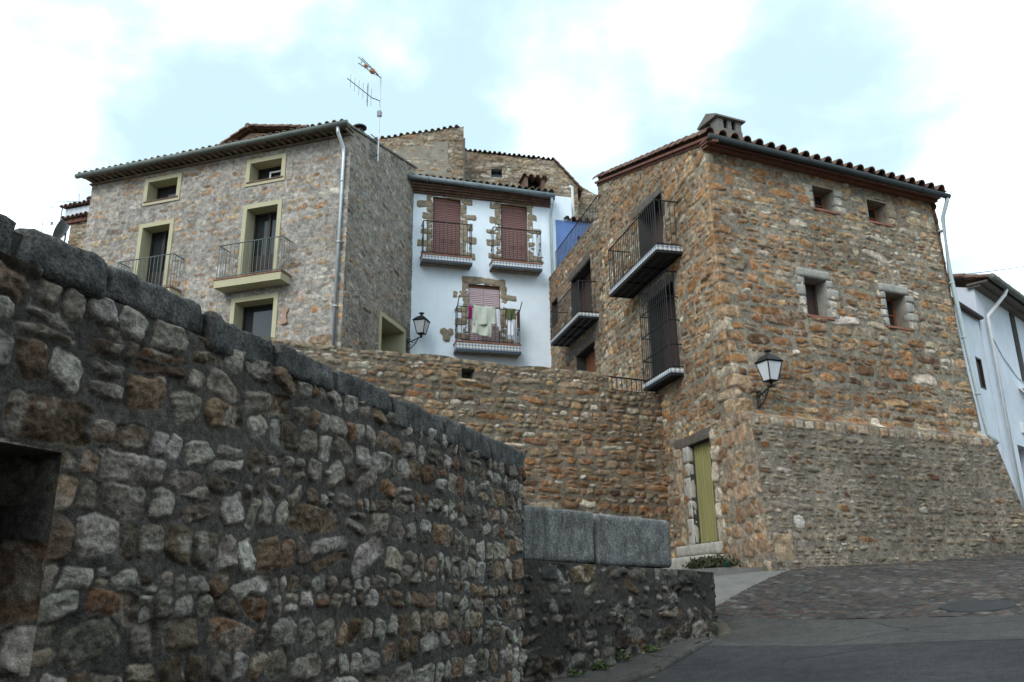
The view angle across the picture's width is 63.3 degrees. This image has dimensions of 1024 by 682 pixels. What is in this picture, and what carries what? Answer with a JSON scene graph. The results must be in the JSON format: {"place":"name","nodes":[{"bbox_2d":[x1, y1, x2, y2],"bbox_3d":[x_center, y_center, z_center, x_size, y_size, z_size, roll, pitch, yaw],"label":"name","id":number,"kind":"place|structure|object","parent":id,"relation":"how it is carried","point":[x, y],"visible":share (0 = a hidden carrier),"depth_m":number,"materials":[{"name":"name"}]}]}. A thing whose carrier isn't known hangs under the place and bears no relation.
{"place":"outdoors","nodes":[
{"label":"outdoors","id":0,"kind":"place"},
{"bbox_2d":[0,0,1023,294],"label":"sky","id":1,"kind":"structure","parent":0,"point":[929,91],"materials":[{"name":"white"}]},
{"bbox_2d":[549,185,593,270],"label":"terrace house","id":2,"kind":"structure","parent":0,"point":[564,220],"depth_m":28.64,"materials":[{"name":"white paint"}]},
{"bbox_2d":[578,188,604,323],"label":"old house","id":3,"kind":"structure","parent":0,"point":[586,198],"depth_m":37.82,"materials":[{"name":"rubble stone"},{"name":"mortar"},{"name":"terracotta tile"}]},
{"bbox_2d":[551,637,708,681],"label":"pavement","id":4,"kind":"structure","parent":0,"point":[648,659],"depth_m":8.50,"materials":[{"name":"concrete"}]},
{"bbox_2d":[568,668,588,675],"bbox_3d":[0.639,3.224,8.083,0.221,0.077,0.135,-1,-17,0],"label":"weed","id":5,"kind":"object","parent":4,"relation":"on","point":[574,671],"visible":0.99,"depth_m":8.06,"materials":[{"name":"green plant"}]},
{"bbox_2d":[593,659,613,669],"bbox_3d":[0.898,3.266,8.368,0.230,0.106,0.146,-8,-19,23],"label":"weed","id":6,"kind":"object","parent":4,"relation":"on","point":[600,664],"visible":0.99,"depth_m":8.36,"materials":[{"name":"green plant"}]},
{"bbox_2d":[521,505,718,681],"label":"parapet wall","id":7,"kind":"structure","parent":4,"relation":"on","point":[598,587],"depth_m":8.71,"materials":[{"name":"grey stone"}]},
{"bbox_2d":[616,649,632,661],"bbox_3d":[1.166,3.288,8.674,0.195,0.129,0.143,-1,-17,0],"label":"weed","id":8,"kind":"object","parent":4,"relation":"on","point":[619,657],"visible":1,"depth_m":8.67,"materials":[{"name":"green plant"}]},
{"bbox_2d":[643,644,662,650],"bbox_3d":[1.494,3.344,9.056,0.304,0.093,0.136,-1,-17,0],"label":"weed","id":9,"kind":"object","parent":4,"relation":"on","point":[649,648],"visible":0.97,"depth_m":9.02,"materials":[{"name":"green plant"}]},
{"bbox_2d":[648,568,1009,677],"bbox_3d":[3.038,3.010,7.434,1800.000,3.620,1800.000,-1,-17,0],"label":"ground","id":10,"kind":"structure","parent":0,"point":[724,628],"depth_m":10.43,"materials":[{"name":"grey asphalt"}]},
{"bbox_2d":[0,214,527,681],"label":"rubble wall","id":11,"kind":"structure","parent":10,"relation":"on","point":[190,491],"depth_m":4.01,"materials":[{"name":"rubble stone"},{"name":"mortar"},{"name":"granite"}]},
{"bbox_2d":[261,336,671,554],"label":"retaining wall","id":12,"kind":"structure","parent":10,"relation":"on","point":[589,441],"depth_m":16.95,"materials":[{"name":"rubble stone"},{"name":"mortar"}]},
{"bbox_2d":[609,376,656,393],"bbox_3d":[2.636,0.997,18.245,1.300,0.366,0.036,7,-19,-23],"label":"railing","id":13,"kind":"object","parent":12,"relation":"on","point":[621,378],"visible":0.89,"depth_m":18.23,"materials":[{"name":"black metal"}]},
{"bbox_2d":[673,568,789,615],"bbox_3d":[4.095,4.140,14.110,6.549,0.935,3.765,15,-23,-41],"label":"doorstep apron","id":14,"kind":"object","parent":10,"relation":"on","point":[728,586],"visible":0.24,"depth_m":12.93,"materials":[{"name":"grey concrete"}]},
{"bbox_2d":[682,554,763,575],"bbox_3d":[3.530,3.996,14.544,0.857,0.496,1.875,4,-18,-14],"label":"plant bed","id":15,"kind":"object","parent":14,"relation":"on","point":[710,563],"visible":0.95,"depth_m":14.15,"materials":[{"name":"green plant"}]},
{"bbox_2d":[549,113,1023,570],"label":"stone house","id":16,"kind":"structure","parent":10,"relation":"on","point":[707,264],"depth_m":16.92,"materials":[{"name":"stone"}]},
{"bbox_2d":[551,296,557,326],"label":"window","id":17,"kind":"structure","parent":16,"relation":"in","point":[555,301],"depth_m":27.23,"materials":[{"name":"grey concrete"}]},
{"bbox_2d":[568,251,603,316],"bbox_3d":[2.180,-1.287,24.429,0.418,2.112,2.018,3,-18,-14],"label":"balcony door","id":18,"kind":"structure","parent":16,"relation":"in","point":[584,274],"depth_m":24.92,"materials":[{"name":"brown concrete"}]},
{"bbox_2d":[568,326,606,374],"bbox_3d":[2.218,1.091,23.604,0.385,2.342,2.709,3,-17,-13],"label":"window","id":19,"kind":"structure","parent":16,"relation":"in","point":[586,358],"depth_m":24.00,"materials":[{"name":"wood"}]},
{"bbox_2d":[631,184,663,256],"bbox_3d":[3.391,-2.451,19.638,0.416,2.047,1.854,3,-17,-13],"label":"balcony door","id":20,"kind":"structure","parent":16,"relation":"in","point":[657,195],"depth_m":20.00,"materials":[{"name":"black wood"}]},
{"bbox_2d":[641,270,679,376],"bbox_3d":[3.494,-0.183,18.635,0.416,2.320,1.804,3,-17,-13],"label":"balcony door","id":21,"kind":"structure","parent":16,"relation":"in","point":[670,278],"depth_m":18.98,"materials":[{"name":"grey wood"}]},
{"bbox_2d":[662,427,724,568],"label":"door","id":22,"kind":"structure","parent":16,"relation":"in","point":[699,488],"depth_m":16.41,"materials":[{"name":"green wood"}]},
{"bbox_2d":[754,349,783,408],"bbox_3d":[4.653,0.679,15.172,0.387,1.045,0.589,7,-19,-23],"label":"wall lamp","id":23,"kind":"object","parent":16,"relation":"attached to","point":[768,365],"visible":1,"depth_m":15.05,"materials":[{"name":"white glass"}]},
{"bbox_2d":[795,267,839,320],"bbox_3d":[6.188,-0.912,17.099,1.117,1.071,0.415,7,-19,-23],"label":"window","id":24,"kind":"structure","parent":16,"relation":"in","point":[816,283],"depth_m":17.12,"materials":[{"name":"stone"}]},
{"bbox_2d":[805,183,846,214],"bbox_3d":[6.718,-3.016,18.115,1.136,0.635,0.415,7,-19,-23],"label":"window","id":25,"kind":"structure","parent":16,"relation":"in","point":[824,199],"depth_m":18.15,"materials":[{"name":"stone"}]},
{"bbox_2d":[865,197,896,227],"bbox_3d":[8.210,-2.817,18.741,0.924,0.625,0.415,7,-19,-23],"label":"window","id":26,"kind":"structure","parent":16,"relation":"in","point":[878,212],"depth_m":18.77,"materials":[{"name":"stone"}]},
{"bbox_2d":[877,283,918,330],"bbox_3d":[8.227,-0.675,17.968,1.112,1.017,0.415,7,-19,-23],"label":"window","id":27,"kind":"structure","parent":16,"relation":"in","point":[899,307],"depth_m":17.97,"materials":[{"name":"stone"}]},
{"bbox_2d":[706,614,1023,645],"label":"concrete strip","id":28,"kind":"object","parent":10,"relation":"on","point":[748,631],"visible":0.48,"depth_m":9.24,"materials":[{"name":"grey concrete"}]},
{"bbox_2d":[951,296,1004,463],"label":"white house","id":29,"kind":"structure","parent":10,"relation":"on","point":[970,317],"depth_m":20.95,"materials":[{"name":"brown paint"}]},
{"bbox_2d":[974,355,986,390],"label":"window","id":30,"kind":"structure","parent":29,"relation":"in","point":[978,361],"depth_m":21.06,"materials":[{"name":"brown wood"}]},
{"bbox_2d":[948,273,1023,509],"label":"white house","id":31,"kind":"structure","parent":10,"relation":"on","point":[995,301],"depth_m":22.20,"materials":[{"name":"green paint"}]},
{"bbox_2d":[968,266,1023,273],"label":"overhead cable","id":32,"kind":"object","parent":31,"relation":"attached to","point":[995,270],"visible":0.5,"depth_m":23.50,"materials":[{"name":"white"}]},
{"bbox_2d":[1016,443,1023,480],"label":"door","id":33,"kind":"structure","parent":31,"relation":"in","point":[1020,448],"depth_m":22.34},
{"bbox_2d":[635,639,1023,681],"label":"road","id":34,"kind":"structure","parent":0,"point":[979,661],"depth_m":7.52,"materials":[{"name":"grey asphalt"}]},
{"bbox_2d":[605,639,711,681],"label":"kerb","id":35,"kind":"structure","parent":34,"relation":"on","point":[669,661],"depth_m":8.47,"materials":[{"name":"concrete"}]},
{"bbox_2d":[716,553,1023,618],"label":"cobbled street","id":36,"kind":"structure","parent":0,"point":[909,589],"depth_m":11.61,"materials":[{"name":"grey stone"}]},
{"bbox_2d":[939,599,1016,612],"bbox_3d":[5.536,3.154,9.882,0.820,0.140,0.820,-1,-17,0],"label":"manhole cover","id":37,"kind":"object","parent":36,"relation":"on","point":[981,605],"visible":1,"depth_m":9.84,"materials":[{"name":"metal"}]},
{"label":"terrace","id":38,"kind":"structure","parent":0,"visible":0},
{"bbox_2d":[60,196,90,248],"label":"house","id":39,"kind":"structure","parent":38,"relation":"on","point":[75,216],"depth_m":28.37,"materials":[{"name":"brown stone"}]},
{"bbox_2d":[35,193,79,231],"bbox_3d":[-16.554,-4.298,30.104,2.014,2.073,0.093,-6,-18,17],"label":"tv antenna","id":40,"kind":"object","parent":39,"relation":"on","point":[53,207],"visible":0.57,"depth_m":30.20,"materials":[{"name":"grey metal"}]},
{"bbox_2d":[50,219,69,241],"bbox_3d":[-15.870,-3.791,29.225,0.662,1.272,0.872,-6,-18,16],"label":"satellite dish","id":41,"kind":"object","parent":39,"relation":"on","point":[61,229],"visible":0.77,"depth_m":29.07,"materials":[{"name":"grey metal"}]},
{"bbox_2d":[74,119,417,353],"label":"stone house","id":42,"kind":"structure","parent":38,"relation":"on","point":[254,229],"depth_m":23.47,"materials":[{"name":"stone"},{"name":"terracotta tile"},{"name":"painted plaster"}]},
{"bbox_2d":[133,219,174,286],"bbox_3d":[-10.326,-2.316,24.205,1.230,2.340,0.465,-6,-18,17],"label":"balcony door","id":43,"kind":"structure","parent":42,"relation":"in","point":[154,238],"depth_m":24.40,"materials":[{"name":"beige"}]},
{"bbox_2d":[142,172,182,205],"bbox_3d":[-10.313,-4.441,24.830,1.320,0.890,0.485,-6,-18,17],"label":"window","id":44,"kind":"structure","parent":42,"relation":"in","point":[167,188],"depth_m":24.83,"materials":[{"name":"beige paint"}]},
{"bbox_2d":[229,292,278,337],"bbox_3d":[-6.882,-0.337,22.424,1.480,1.730,0.465,-6,-18,17],"label":"window","id":45,"kind":"structure","parent":42,"relation":"in","point":[256,315],"depth_m":22.65,"materials":[{"name":"beige paint"}]},
{"bbox_2d":[237,199,282,275],"bbox_3d":[-6.902,-2.699,23.144,1.260,2.350,0.465,-6,-18,17],"label":"balcony door","id":46,"kind":"structure","parent":42,"relation":"in","point":[262,220],"depth_m":23.32,"materials":[{"name":"beige"}]},
{"bbox_2d":[245,153,286,187],"bbox_3d":[-6.932,-4.796,23.775,1.300,0.850,0.485,-6,-18,17],"label":"window","id":47,"kind":"structure","parent":42,"relation":"in","point":[269,169],"depth_m":23.77,"materials":[{"name":"beige paint"}]},
{"bbox_2d":[280,307,288,324],"bbox_3d":[-6.019,-0.659,21.969,0.235,0.460,0.070,-6,-18,17],"label":"wall ornament","id":48,"kind":"object","parent":42,"relation":"attached to","point":[284,311],"depth_m":21.94,"materials":[{"name":"ceramic"}]},
{"bbox_2d":[347,57,381,161],"bbox_3d":[-4.339,-6.852,24.189,0.286,3.061,1.438,-12,-20,33],"label":"tv antenna","id":49,"kind":"object","parent":42,"relation":"attached to","point":[373,71],"visible":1,"depth_m":24.57,"materials":[{"name":"metal"}]},
{"bbox_2d":[378,310,405,352],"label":"window","id":50,"kind":"structure","parent":42,"relation":"in","point":[392,336],"depth_m":25.33,"materials":[{"name":"beige paint"}]},
{"bbox_2d":[406,312,430,350],"bbox_3d":[-2.906,-0.298,25.594,0.685,1.215,0.450,-5,-18,14],"label":"wall lamp","id":51,"kind":"object","parent":42,"relation":"attached to","point":[421,323],"visible":1,"depth_m":25.49,"materials":[{"name":"black metal"}]},
{"bbox_2d":[374,124,464,180],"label":"old house","id":52,"kind":"structure","parent":38,"relation":"on","point":[438,152],"depth_m":35.27,"materials":[{"name":"stone"},{"name":"terracotta tile"}]},
{"bbox_2d":[407,173,554,367],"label":"white house","id":53,"kind":"structure","parent":38,"relation":"on","point":[481,243],"depth_m":27.23,"materials":[{"name":"paint"}]},
{"bbox_2d":[440,328,453,341],"bbox_3d":[-2.062,-0.197,26.258,0.440,0.470,0.070,4,-18,-14],"label":"stone relief","id":54,"kind":"object","parent":53,"relation":"attached to","point":[446,333],"visible":1,"depth_m":26.25},
{"bbox_2d":[417,194,476,259],"bbox_3d":[-2.169,-3.806,27.459,2.031,2.558,0.242,4,-18,-14],"label":"balcony door","id":55,"kind":"structure","parent":53,"relation":"in","point":[449,209],"depth_m":27.47,"materials":[{"name":"wood"}]},
{"bbox_2d":[468,306,471,318],"bbox_3d":[-1.311,-0.896,26.141,0.120,0.420,0.112,-1,-17,0],"label":"cloth","id":56,"kind":"object","parent":53,"relation":"hanging from","point":[470,313],"visible":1,"depth_m":26.14,"materials":[{"name":"pink fabric"}]},
{"bbox_2d":[471,321,491,337],"bbox_3d":[-0.948,-0.364,26.101,0.665,0.529,0.094,4,-18,-14],"label":"towel","id":57,"kind":"object","parent":53,"relation":"hanging from","point":[482,330],"visible":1,"depth_m":26.11,"materials":[{"name":"fabric"}]},
{"bbox_2d":[473,305,495,324],"bbox_3d":[-0.870,-0.806,26.228,0.740,0.651,0.092,4,-18,-14],"label":"towel","id":58,"kind":"object","parent":53,"relation":"hanging from","point":[483,315],"visible":1,"depth_m":26.24,"materials":[{"name":"fabric"}]},
{"bbox_2d":[453,276,516,343],"bbox_3d":[-0.893,-0.937,26.920,2.137,2.385,0.253,4,-18,-14],"label":"balcony door","id":59,"kind":"structure","parent":53,"relation":"in","point":[481,295],"depth_m":27.00,"materials":[{"name":"stone"}]},
{"bbox_2d":[496,309,500,330],"bbox_3d":[-0.434,-0.653,26.314,0.143,0.744,0.094,-1,-17,0],"label":"cloth","id":60,"kind":"object","parent":53,"relation":"hanging from","point":[498,317],"visible":1,"depth_m":26.34,"materials":[{"name":"white fabric"}]},
{"bbox_2d":[505,308,515,319],"bbox_3d":[-0.052,-0.863,26.472,0.377,0.380,0.092,3,-17,-13],"label":"towel","id":61,"kind":"object","parent":53,"relation":"hanging from","point":[510,314],"visible":1,"depth_m":26.48,"materials":[{"name":"green fabric"}]},
{"bbox_2d":[508,319,513,335],"bbox_3d":[-0.034,-0.427,26.374,0.206,0.550,0.093,4,-18,-15],"label":"cloth","id":62,"kind":"object","parent":53,"relation":"hanging from","point":[510,327],"visible":1,"depth_m":26.38,"materials":[{"name":"white fabric"}]},
{"bbox_2d":[486,202,543,263],"bbox_3d":[0.074,-3.576,28.007,1.996,2.730,0.243,4,-18,-14],"label":"balcony door","id":63,"kind":"structure","parent":53,"relation":"in","point":[513,215],"depth_m":28.04,"materials":[{"name":"wood"}]},
{"bbox_2d":[516,311,519,327],"bbox_3d":[0.202,-0.685,26.498,0.109,0.550,0.098,-1,-17,0],"label":"cloth","id":64,"kind":"object","parent":53,"relation":"hanging from","point":[518,322],"visible":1,"depth_m":26.49,"materials":[{"name":"grey fabric"}]},
{"bbox_2d":[465,148,583,218],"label":"old house","id":65,"kind":"structure","parent":38,"relation":"on","point":[484,166],"depth_m":37.13,"materials":[{"name":"stone"},{"name":"terracotta tile"}]},
{"bbox_2d":[490,168,502,177],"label":"window","id":66,"kind":"structure","parent":65,"relation":"in","point":[497,173],"depth_m":37.24,"materials":[{"name":"glass"}]}
]}

